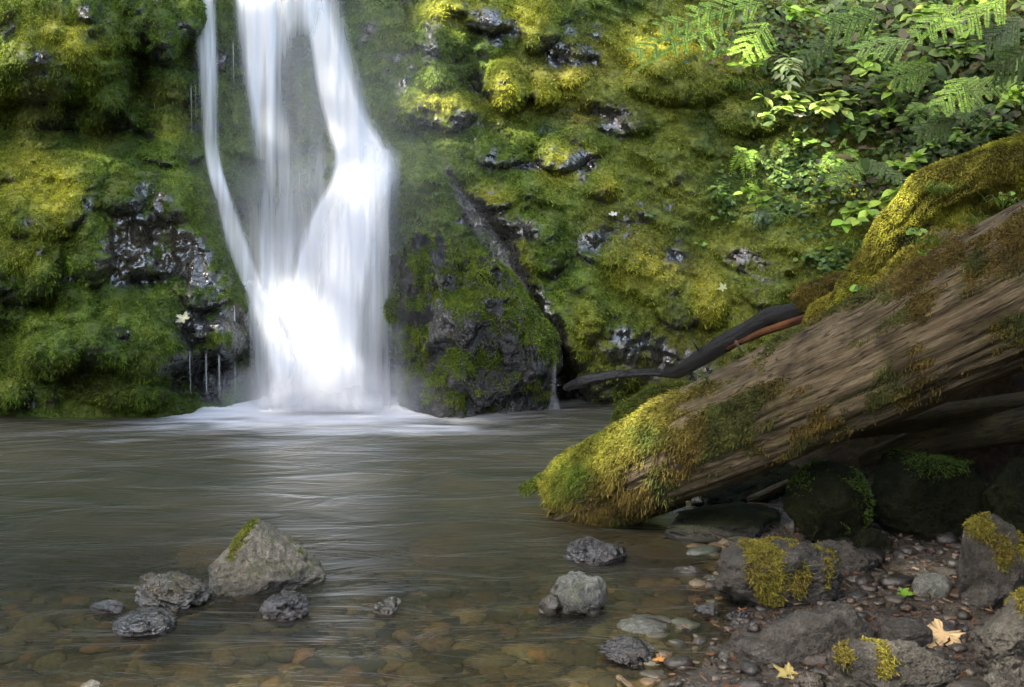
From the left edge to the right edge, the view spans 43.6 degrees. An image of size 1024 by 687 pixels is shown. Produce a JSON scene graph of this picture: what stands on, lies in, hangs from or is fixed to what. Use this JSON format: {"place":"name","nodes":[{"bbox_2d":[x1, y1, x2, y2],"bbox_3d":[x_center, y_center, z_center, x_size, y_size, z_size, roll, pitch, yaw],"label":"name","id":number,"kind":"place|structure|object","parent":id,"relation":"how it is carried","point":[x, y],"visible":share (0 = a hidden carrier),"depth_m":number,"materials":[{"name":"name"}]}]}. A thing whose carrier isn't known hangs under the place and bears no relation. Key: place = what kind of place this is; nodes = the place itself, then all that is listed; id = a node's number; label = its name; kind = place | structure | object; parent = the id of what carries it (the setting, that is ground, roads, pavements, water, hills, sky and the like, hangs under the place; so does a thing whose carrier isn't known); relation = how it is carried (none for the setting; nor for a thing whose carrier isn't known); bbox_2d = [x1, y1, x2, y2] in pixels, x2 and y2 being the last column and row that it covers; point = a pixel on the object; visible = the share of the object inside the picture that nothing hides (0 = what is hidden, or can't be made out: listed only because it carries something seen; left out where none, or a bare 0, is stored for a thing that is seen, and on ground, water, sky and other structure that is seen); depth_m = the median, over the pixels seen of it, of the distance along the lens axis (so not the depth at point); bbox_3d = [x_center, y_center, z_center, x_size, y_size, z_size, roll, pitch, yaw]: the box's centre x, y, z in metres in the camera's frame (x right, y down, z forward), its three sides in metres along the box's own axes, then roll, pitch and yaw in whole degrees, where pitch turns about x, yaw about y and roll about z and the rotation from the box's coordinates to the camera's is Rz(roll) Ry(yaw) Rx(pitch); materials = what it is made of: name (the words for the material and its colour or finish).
{"place":"outdoors","nodes":[
{"label":"outdoors","id":0,"kind":"place"},
{"bbox_2d":[0,391,720,655],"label":"water","id":1,"kind":"structure","parent":0,"point":[389,465],"depth_m":6.08,"materials":[{"name":"grey liquid"}]},
{"bbox_2d":[90,599,123,620],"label":"rock","id":2,"kind":"object","parent":1,"relation":"in","point":[106,610],"visible":0.99,"depth_m":4.13,"materials":[{"name":"black stone"}]},
{"bbox_2d":[112,606,176,639],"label":"rock","id":3,"kind":"object","parent":1,"relation":"in","point":[142,623],"visible":1,"depth_m":3.94,"materials":[{"name":"black stone"}]},
{"bbox_2d":[133,571,213,618],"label":"rock","id":4,"kind":"object","parent":1,"relation":"in","point":[179,594],"visible":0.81,"depth_m":4.19,"materials":[{"name":"grey stone"}]},
{"bbox_2d":[373,596,401,621],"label":"rock","id":5,"kind":"object","parent":1,"relation":"in","point":[386,609],"visible":0.99,"depth_m":4.12,"materials":[{"name":"grey stone"}]},
{"bbox_2d":[539,593,562,625],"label":"rock","id":6,"kind":"object","parent":1,"relation":"in","point":[550,608],"visible":0.99,"depth_m":4.13,"materials":[{"name":"grey stone"}]},
{"bbox_2d":[598,635,654,670],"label":"rock","id":7,"kind":"object","parent":1,"relation":"in","point":[633,653],"visible":0.92,"depth_m":3.71,"materials":[{"name":"black stone"}]},
{"bbox_2d":[700,463,798,505],"bbox_3d":[1.030,0.602,5.435,0.474,0.269,0.382,0,8,0],"label":"shadow boulder","id":8,"kind":"object","parent":1,"relation":"on","point":[739,492],"visible":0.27,"depth_m":5.30,"materials":[{"name":"black stone"}]},
{"bbox_2d":[0,0,1023,417],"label":"cliff","id":9,"kind":"structure","parent":0,"point":[132,242],"depth_m":8.15,"materials":[{"name":"green plant"}]},
{"bbox_2d":[199,0,390,411],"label":"waterfall","id":10,"kind":"structure","parent":9,"relation":"attached to","point":[306,310],"depth_m":7.93,"materials":[{"name":"liquid"}]},
{"bbox_2d":[0,0,1023,418],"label":"moss","id":11,"kind":"object","parent":9,"relation":"attached to","point":[196,176],"visible":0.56,"depth_m":8.18,"materials":[{"name":"green plant"}]},
{"bbox_2d":[563,368,662,390],"bbox_3d":[0.561,0.206,7.031,0.624,0.162,0.106,3,8,24],"label":"wet root","id":12,"kind":"object","parent":9,"relation":"attached to","point":[585,380],"visible":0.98,"depth_m":7.02,"materials":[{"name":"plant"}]},
{"bbox_2d":[657,303,804,378],"bbox_3d":[1.140,-0.013,6.504,0.168,0.510,1.139,-7,10,-41],"label":"wet branch","id":13,"kind":"object","parent":12,"relation":"on","point":[710,351],"visible":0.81,"depth_m":6.53,"materials":[{"name":"brown plant"}]},
{"bbox_2d":[726,314,804,349],"bbox_3d":[1.287,-0.067,6.272,0.041,0.274,0.664,-5,9,-32],"label":"red brown stick","id":14,"kind":"object","parent":13,"relation":"on","point":[782,325],"visible":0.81,"depth_m":6.28,"materials":[{"name":"brown wood"}]},
{"bbox_2d":[627,25,718,72],"bbox_3d":[1.051,-1.874,8.122,0.223,0.365,1.002,7,10,41],"label":"conifer spray","id":15,"kind":"object","parent":9,"relation":"attached to","point":[657,55],"visible":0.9,"depth_m":8.03,"materials":[{"name":"green plant"}]},
{"bbox_2d":[652,8,727,44],"bbox_3d":[1.171,-2.061,8.325,0.814,0.289,0.165,-7,11,-44],"label":"conifer spray","id":16,"kind":"object","parent":9,"relation":"attached to","point":[689,25],"visible":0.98,"depth_m":8.25,"materials":[{"name":"green plant"}]},
{"bbox_2d":[685,0,762,27],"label":"frond","id":17,"kind":"object","parent":9,"relation":"attached to","point":[733,8],"visible":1,"depth_m":8.56,"materials":[{"name":"green plant"}]},
{"bbox_2d":[697,31,773,62],"bbox_3d":[1.480,-1.946,8.388,0.797,0.253,0.075,-7,10,-42],"label":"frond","id":18,"kind":"object","parent":9,"relation":"attached to","point":[716,52],"visible":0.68,"depth_m":8.31,"materials":[{"name":"green plant"}]},
{"bbox_2d":[729,145,762,180],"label":"fern","id":19,"kind":"object","parent":9,"relation":"on","point":[746,155],"visible":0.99,"depth_m":8.51,"materials":[{"name":"green plant"}]},
{"bbox_2d":[727,22,776,64],"bbox_3d":[1.574,-1.967,8.369,0.248,0.328,0.668,4,8,26],"label":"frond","id":20,"kind":"object","parent":9,"relation":"attached to","point":[747,50],"visible":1,"depth_m":8.35,"materials":[{"name":"green plant"}]},
{"bbox_2d":[644,69,868,276],"bbox_3d":[1.846,-1.137,8.240,1.348,1.395,1.548,7,10,42],"label":"creeping ivy","id":21,"kind":"object","parent":9,"relation":"on","point":[827,264],"visible":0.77,"depth_m":8.34,"materials":[{"name":"green plant"}]},
{"bbox_2d":[796,38,834,68],"bbox_3d":[2.044,-1.952,8.615,0.170,0.239,0.507,5,9,34],"label":"conifer spray","id":22,"kind":"object","parent":9,"relation":"attached to","point":[819,47],"visible":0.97,"depth_m":8.61,"materials":[{"name":"green plant"}]},
{"bbox_2d":[804,181,846,205],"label":"leafy plant","id":23,"kind":"object","parent":9,"relation":"on","point":[830,194],"visible":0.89,"depth_m":8.24,"materials":[{"name":"green plant"}]},
{"bbox_2d":[817,138,860,173],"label":"fern","id":24,"kind":"object","parent":9,"relation":"on","point":[840,151],"visible":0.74,"depth_m":8.48,"materials":[{"name":"green plant"}]},
{"bbox_2d":[824,162,864,188],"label":"conifer spray","id":25,"kind":"object","parent":9,"relation":"attached to","point":[853,168],"visible":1,"depth_m":7.96,"materials":[{"name":"green plant"}]},
{"bbox_2d":[667,0,1023,244],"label":"undergrowth","id":26,"kind":"object","parent":9,"relation":"on","point":[937,76],"visible":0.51,"depth_m":8.78,"materials":[{"name":"green plant"}]},
{"bbox_2d":[733,183,775,209],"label":"leafy plant","id":27,"kind":"object","parent":26,"relation":"on","point":[766,200],"visible":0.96,"depth_m":8.14,"materials":[{"name":"green plant"}]},
{"bbox_2d":[751,90,810,120],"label":"leafy plant","id":28,"kind":"object","parent":26,"relation":"on","point":[802,103],"visible":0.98,"depth_m":8.46,"materials":[{"name":"green plant"}]},
{"bbox_2d":[771,57,806,90],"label":"leafy plant","id":29,"kind":"object","parent":26,"relation":"on","point":[788,64],"visible":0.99,"depth_m":8.77,"materials":[{"name":"green plant"}]},
{"bbox_2d":[777,131,819,152],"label":"leafy plant","id":30,"kind":"object","parent":26,"relation":"on","point":[807,141],"visible":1,"depth_m":8.55,"materials":[{"name":"green plant"}]},
{"bbox_2d":[782,2,829,25],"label":"leafy plant","id":31,"kind":"object","parent":26,"relation":"on","point":[794,8],"visible":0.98,"depth_m":8.85,"materials":[{"name":"green plant"}]},
{"bbox_2d":[805,90,860,120],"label":"leafy plant","id":32,"kind":"object","parent":26,"relation":"on","point":[825,109],"visible":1,"depth_m":8.52,"materials":[{"name":"green plant"}]},
{"bbox_2d":[803,80,864,104],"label":"leafy plant","id":33,"kind":"object","parent":26,"relation":"on","point":[834,85],"visible":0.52,"depth_m":8.80,"materials":[{"name":"green plant"}]},
{"bbox_2d":[844,47,895,76],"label":"leafy plant","id":34,"kind":"object","parent":26,"relation":"on","point":[869,66],"visible":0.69,"depth_m":8.59,"materials":[{"name":"green plant"}]},
{"bbox_2d":[847,36,911,64],"bbox_3d":[2.408,-1.906,8.348,0.407,0.212,0.230,-3,8,-21],"label":"conifer spray","id":35,"kind":"object","parent":26,"relation":"attached to","point":[894,43],"visible":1,"depth_m":8.34,"materials":[{"name":"green plant"}]},
{"bbox_2d":[859,80,904,126],"bbox_3d":[2.459,-1.612,8.564,0.374,0.319,0.225,-7,10,-43],"label":"leafy plant","id":36,"kind":"object","parent":26,"relation":"on","point":[891,98],"visible":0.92,"depth_m":8.62,"materials":[{"name":"green plant"}]},
{"bbox_2d":[866,185,900,209],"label":"leafy plant","id":37,"kind":"object","parent":26,"relation":"on","point":[887,194],"visible":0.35,"depth_m":8.00,"materials":[{"name":"green plant"}]},
{"bbox_2d":[886,148,927,171],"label":"leafy plant","id":38,"kind":"object","parent":26,"relation":"on","point":[912,158],"visible":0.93,"depth_m":8.16,"materials":[{"name":"green plant"}]},
{"bbox_2d":[900,3,949,25],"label":"leafy plant","id":39,"kind":"object","parent":26,"relation":"on","point":[915,13],"visible":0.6,"depth_m":8.57,"materials":[{"name":"green plant"}]},
{"bbox_2d":[903,99,950,122],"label":"fern","id":40,"kind":"object","parent":26,"relation":"on","point":[919,107],"visible":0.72,"depth_m":8.29,"materials":[{"name":"green plant"}]},
{"bbox_2d":[913,126,972,148],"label":"leafy plant","id":41,"kind":"object","parent":26,"relation":"on","point":[955,134],"visible":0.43,"depth_m":8.21,"materials":[{"name":"green plant"}]},
{"bbox_2d":[938,30,985,65],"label":"leafy plant","id":42,"kind":"object","parent":26,"relation":"on","point":[974,49],"visible":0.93,"depth_m":8.46,"materials":[{"name":"green plant"}]},
{"bbox_2d":[973,116,1020,141],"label":"leafy plant","id":43,"kind":"object","parent":26,"relation":"on","point":[1006,128],"visible":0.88,"depth_m":8.12,"materials":[{"name":"green plant"}]},
{"bbox_2d":[995,85,1023,107],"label":"leafy plant","id":44,"kind":"object","parent":26,"relation":"on","point":[1016,95],"visible":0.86,"depth_m":7.86,"materials":[{"name":"green plant"}]},
{"bbox_2d":[816,5,880,48],"bbox_3d":[2.260,-2.116,8.554,0.496,0.301,0.120,-2,8,-12],"label":"frond","id":45,"kind":"object","parent":9,"relation":"attached to","point":[865,17],"visible":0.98,"depth_m":8.56,"materials":[{"name":"green plant"}]},
{"bbox_2d":[831,200,878,232],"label":"leafy plant","id":46,"kind":"object","parent":9,"relation":"on","point":[861,209],"visible":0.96,"depth_m":7.91,"materials":[{"name":"green plant"}]},
{"bbox_2d":[868,159,907,186],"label":"conifer spray","id":47,"kind":"object","parent":9,"relation":"attached to","point":[887,170],"visible":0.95,"depth_m":8.03,"materials":[{"name":"green plant"}]},
{"bbox_2d":[882,60,933,96],"bbox_3d":[2.496,-1.668,8.057,0.384,0.242,0.137,-6,10,-40],"label":"conifer spray","id":48,"kind":"object","parent":9,"relation":"attached to","point":[921,67],"visible":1,"depth_m":8.04,"materials":[{"name":"green plant"}]},
{"bbox_2d":[909,115,955,145],"bbox_3d":[2.521,-1.274,7.670,0.310,0.192,0.106,-2,8,-11],"label":"conifer spray","id":49,"kind":"object","parent":9,"relation":"attached to","point":[940,124],"visible":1,"depth_m":7.65,"materials":[{"name":"green plant"}]},
{"bbox_2d":[907,3,960,46],"bbox_3d":[2.697,-2.024,8.116,0.581,0.315,0.220,-4,9,-29],"label":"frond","id":50,"kind":"object","parent":9,"relation":"attached to","point":[932,27],"visible":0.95,"depth_m":8.11,"materials":[{"name":"green plant"}]},
{"bbox_2d":[927,76,982,116],"bbox_3d":[2.648,-1.477,7.643,0.488,0.264,0.214,-5,9,-32],"label":"conifer spray","id":51,"kind":"object","parent":9,"relation":"attached to","point":[950,102],"visible":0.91,"depth_m":7.62,"materials":[{"name":"green plant"}]},
{"bbox_2d":[934,0,1006,39],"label":"frond","id":52,"kind":"object","parent":9,"relation":"attached to","point":[977,16],"visible":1,"depth_m":7.91,"materials":[{"name":"green plant"}]},
{"bbox_2d":[953,103,1006,132],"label":"fern","id":53,"kind":"object","parent":9,"relation":"on","point":[979,111],"visible":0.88,"depth_m":8.01,"materials":[{"name":"green plant"}]},
{"bbox_2d":[947,75,1015,111],"bbox_3d":[2.777,-1.485,7.604,0.094,0.217,0.434,-5,9,-33],"label":"conifer spray","id":54,"kind":"object","parent":9,"relation":"attached to","point":[971,85],"visible":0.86,"depth_m":7.59,"materials":[{"name":"green plant"}]},
{"bbox_2d":[973,16,1022,53],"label":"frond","id":55,"kind":"object","parent":9,"relation":"attached to","point":[1012,25],"visible":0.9,"depth_m":7.97,"materials":[{"name":"green plant"}]},
{"bbox_2d":[985,44,1023,88],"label":"frond","id":56,"kind":"object","parent":9,"relation":"attached to","point":[1000,55],"visible":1,"depth_m":7.41,"materials":[{"name":"green plant"}]},
{"bbox_2d":[0,371,1023,686],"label":"stream bed","id":57,"kind":"object","parent":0,"point":[22,557],"visible":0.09,"depth_m":4.85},
{"bbox_2d":[11,612,45,633],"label":"sunken stone","id":58,"kind":"object","parent":57,"relation":"on","point":[29,623],"visible":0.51,"depth_m":4.34,"materials":[{"name":"grey stone"}]},
{"bbox_2d":[259,590,309,627],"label":"rock","id":59,"kind":"object","parent":57,"relation":"on","point":[286,609],"visible":1,"depth_m":4.08,"materials":[{"name":"black stone"}]},
{"bbox_2d":[288,629,329,638],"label":"sunken stone","id":60,"kind":"object","parent":57,"relation":"on","point":[313,634],"visible":0.2,"depth_m":4.18,"materials":[{"name":"grey stone"}]},
{"bbox_2d":[0,496,749,686],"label":"stream pebbles","id":61,"kind":"object","parent":57,"relation":"on","point":[527,657],"visible":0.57,"depth_m":4.22,"materials":[{"name":"stone"}]},
{"bbox_2d":[176,535,226,581],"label":"sunken stone","id":62,"kind":"object","parent":61,"relation":"on","point":[193,560],"visible":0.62,"depth_m":5.21,"materials":[{"name":"grey stone"}]},
{"bbox_2d":[208,516,325,615],"bbox_3d":[-0.856,0.764,4.448,0.419,0.324,0.336,0,8,0],"label":"boulder","id":63,"kind":"object","parent":61,"relation":"on","point":[255,565],"visible":0.91,"depth_m":4.34,"materials":[{"name":"grey stone"}]},
{"bbox_2d":[549,571,606,625],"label":"rock","id":64,"kind":"object","parent":61,"relation":"on","point":[582,597],"visible":0.93,"depth_m":4.13,"materials":[{"name":"stone"}]},
{"bbox_2d":[563,536,627,574],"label":"rock","id":65,"kind":"object","parent":61,"relation":"on","point":[591,555],"visible":1,"depth_m":4.66,"materials":[{"name":"black stone"}]},
{"bbox_2d":[615,614,668,637],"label":"flat stone","id":66,"kind":"object","parent":61,"relation":"on","point":[640,626],"visible":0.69,"depth_m":3.98,"materials":[{"name":"grey stone"}]},
{"bbox_2d":[517,199,1023,538],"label":"fallen log","id":67,"kind":"object","parent":61,"relation":"on","point":[941,323],"visible":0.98,"depth_m":4.45,"materials":[{"name":"brown wood"}]},
{"bbox_2d":[380,224,561,417],"bbox_3d":[-0.284,0.058,7.835,1.225,1.574,0.879,6,9,36],"label":"mossy outcrop","id":68,"kind":"object","parent":57,"relation":"on","point":[474,332],"visible":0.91,"depth_m":7.54,"materials":[{"name":"stone"}]},
{"bbox_2d":[609,380,694,425],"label":"mossy rock","id":69,"kind":"object","parent":57,"relation":"on","point":[630,404],"visible":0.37,"depth_m":7.06,"materials":[{"name":"green stone"}]},
{"bbox_2d":[671,566,701,579],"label":"rock","id":70,"kind":"object","parent":57,"relation":"on","point":[678,572],"visible":0.88,"depth_m":4.54,"materials":[{"name":"grey stone"}]},
{"bbox_2d":[694,604,719,618],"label":"rock","id":71,"kind":"object","parent":57,"relation":"on","point":[706,609],"visible":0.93,"depth_m":4.12,"materials":[{"name":"black stone"}]},
{"bbox_2d":[663,503,781,546],"bbox_3d":[0.829,0.729,5.071,0.492,0.160,0.396,0,8,0],"label":"shadow boulder","id":72,"kind":"object","parent":57,"relation":"on","point":[701,524],"visible":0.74,"depth_m":4.96,"materials":[{"name":"grey stone"}]},
{"bbox_2d":[723,610,748,623],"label":"rock","id":73,"kind":"object","parent":57,"relation":"on","point":[734,616],"visible":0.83,"depth_m":4.02,"materials":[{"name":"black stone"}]},
{"bbox_2d":[747,479,788,501],"bbox_3d":[0.997,0.631,5.278,0.298,0.171,0.041,3,8,21],"label":"plank splinter","id":74,"kind":"object","parent":57,"relation":"on","point":[765,493],"visible":0.61,"depth_m":5.24,"materials":[{"name":"brown wood"}]},
{"bbox_2d":[715,534,839,608],"bbox_3d":[0.867,0.765,4.191,0.394,0.274,0.340,0,8,0],"label":"mossy boulder","id":75,"kind":"object","parent":57,"relation":"on","point":[774,572],"visible":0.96,"depth_m":4.09,"materials":[{"name":"stone"}]},
{"bbox_2d":[735,600,878,668],"bbox_3d":[0.852,0.867,3.676,0.415,0.260,0.174,0,8,0],"label":"rock","id":76,"kind":"object","parent":57,"relation":"on","point":[795,638],"visible":0.55,"depth_m":3.60,"materials":[{"name":"stone"}]},
{"bbox_2d":[792,670,827,686],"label":"rock","id":77,"kind":"object","parent":57,"relation":"on","point":[807,678],"visible":0.93,"depth_m":3.44,"materials":[{"name":"grey stone"}]},
{"bbox_2d":[653,517,986,686],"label":"gravel","id":78,"kind":"structure","parent":57,"relation":"on","point":[874,586],"depth_m":4.04,"materials":[{"name":"grey gravel"}]},
{"bbox_2d":[927,619,964,647],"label":"fallen leaf","id":79,"kind":"object","parent":78,"relation":"on","point":[941,634],"visible":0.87,"depth_m":3.76,"materials":[{"name":"beige plant"}]},
{"bbox_2d":[782,459,875,542],"bbox_3d":[1.197,0.610,4.836,0.356,0.348,0.273,0,8,0],"label":"shadow boulder","id":80,"kind":"object","parent":57,"relation":"on","point":[826,500],"visible":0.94,"depth_m":4.76,"materials":[{"name":"black stone"}]},
{"bbox_2d":[653,521,1023,686],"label":"shore stones","id":81,"kind":"object","parent":57,"relation":"on","point":[898,580],"visible":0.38,"depth_m":3.95,"materials":[{"name":"grey stone"}]},
{"bbox_2d":[653,525,1023,686],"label":"bark litter","id":82,"kind":"object","parent":57,"relation":"on","point":[726,684],"visible":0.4,"depth_m":3.98,"materials":[{"name":"brown plant"}]},
{"bbox_2d":[809,539,882,574],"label":"rock","id":83,"kind":"object","parent":57,"relation":"on","point":[850,559],"visible":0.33,"depth_m":4.41,"materials":[{"name":"stone"}]},
{"bbox_2d":[852,527,894,553],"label":"rock","id":84,"kind":"object","parent":57,"relation":"on","point":[872,537],"visible":0.57,"depth_m":4.65,"materials":[{"name":"black stone"}]},
{"bbox_2d":[824,635,958,686],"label":"rock","id":85,"kind":"object","parent":57,"relation":"on","point":[864,662],"visible":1,"depth_m":3.35,"materials":[{"name":"stone"}]},
{"bbox_2d":[880,617,932,645],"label":"rock","id":86,"kind":"object","parent":57,"relation":"on","point":[919,632],"visible":0.77,"depth_m":3.71,"materials":[{"name":"stone"}]},
{"bbox_2d":[871,448,985,540],"bbox_3d":[1.573,0.577,4.910,0.445,0.365,0.359,0,8,0],"label":"shadow boulder","id":87,"kind":"object","parent":57,"relation":"on","point":[924,495],"visible":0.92,"depth_m":4.77,"materials":[{"name":"black stone"}]},
{"bbox_2d":[857,406,1023,467],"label":"dead branch","id":88,"kind":"object","parent":87,"relation":"on","point":[1000,428],"visible":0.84,"depth_m":4.81,"materials":[{"name":"brown wood"}]},
{"bbox_2d":[846,391,1023,439],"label":"dead branch","id":89,"kind":"object","parent":88,"relation":"on","point":[950,412],"visible":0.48,"depth_m":4.80,"materials":[{"name":"brown wood"}]},
{"bbox_2d":[912,573,951,598],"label":"pebble","id":90,"kind":"object","parent":57,"relation":"on","point":[938,584],"visible":0.92,"depth_m":4.16,"materials":[{"name":"stone"}]},
{"bbox_2d":[961,583,1003,610],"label":"rock","id":91,"kind":"object","parent":57,"relation":"on","point":[979,596],"visible":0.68,"depth_m":4.05,"materials":[{"name":"stone"}]},
{"bbox_2d":[954,511,1023,604],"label":"mossy boulder","id":92,"kind":"object","parent":57,"relation":"on","point":[992,549],"visible":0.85,"depth_m":4.09,"materials":[{"name":"stone"}]},
{"bbox_2d":[970,586,1023,682],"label":"boulder","id":93,"kind":"object","parent":57,"relation":"on","point":[997,639],"visible":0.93,"depth_m":3.43,"materials":[{"name":"stone"}]},
{"bbox_2d":[978,456,1023,535],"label":"shadow boulder","id":94,"kind":"object","parent":57,"relation":"on","point":[1003,495],"visible":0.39,"depth_m":4.65,"materials":[{"name":"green stone"}]},
{"bbox_2d":[983,670,1022,686],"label":"rock","id":95,"kind":"object","parent":57,"relation":"on","point":[1007,678],"visible":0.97,"depth_m":3.35,"materials":[{"name":"stone"}]},
{"bbox_2d":[867,217,981,287],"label":"bank","id":96,"kind":"structure","parent":0,"point":[913,256],"depth_m":5.29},
{"bbox_2d":[826,130,1023,309],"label":"mossy log","id":97,"kind":"object","parent":96,"relation":"on","point":[993,168],"visible":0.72,"depth_m":5.32,"materials":[{"name":"green plant"}]},
{"bbox_2d":[788,269,846,312],"bbox_3d":[1.479,-0.267,5.910,0.423,0.275,0.158,6,10,38],"label":"mossy root","id":98,"kind":"object","parent":97,"relation":"attached to","point":[802,296],"visible":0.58,"depth_m":5.92,"materials":[{"name":"green plant"}]},
{"bbox_2d":[802,290,832,322],"bbox_3d":[1.472,-0.163,5.832,0.298,0.249,0.167,2,8,12],"label":"mossy root","id":99,"kind":"object","parent":97,"relation":"attached to","point":[817,307],"visible":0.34,"depth_m":5.83,"materials":[{"name":"green plant"}]},
{"bbox_2d":[914,179,970,197],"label":"grass tuft","id":100,"kind":"object","parent":97,"relation":"on","point":[936,188],"visible":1,"depth_m":5.20,"materials":[{"name":"green plant"}]},
{"bbox_2d":[857,210,1002,293],"bbox_3d":[1.906,-0.351,5.191,1.292,0.691,0.631,1,8,7],"label":"moss","id":101,"kind":"object","parent":96,"relation":"on","point":[895,260],"visible":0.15,"depth_m":5.33,"materials":[{"name":"green plant"}]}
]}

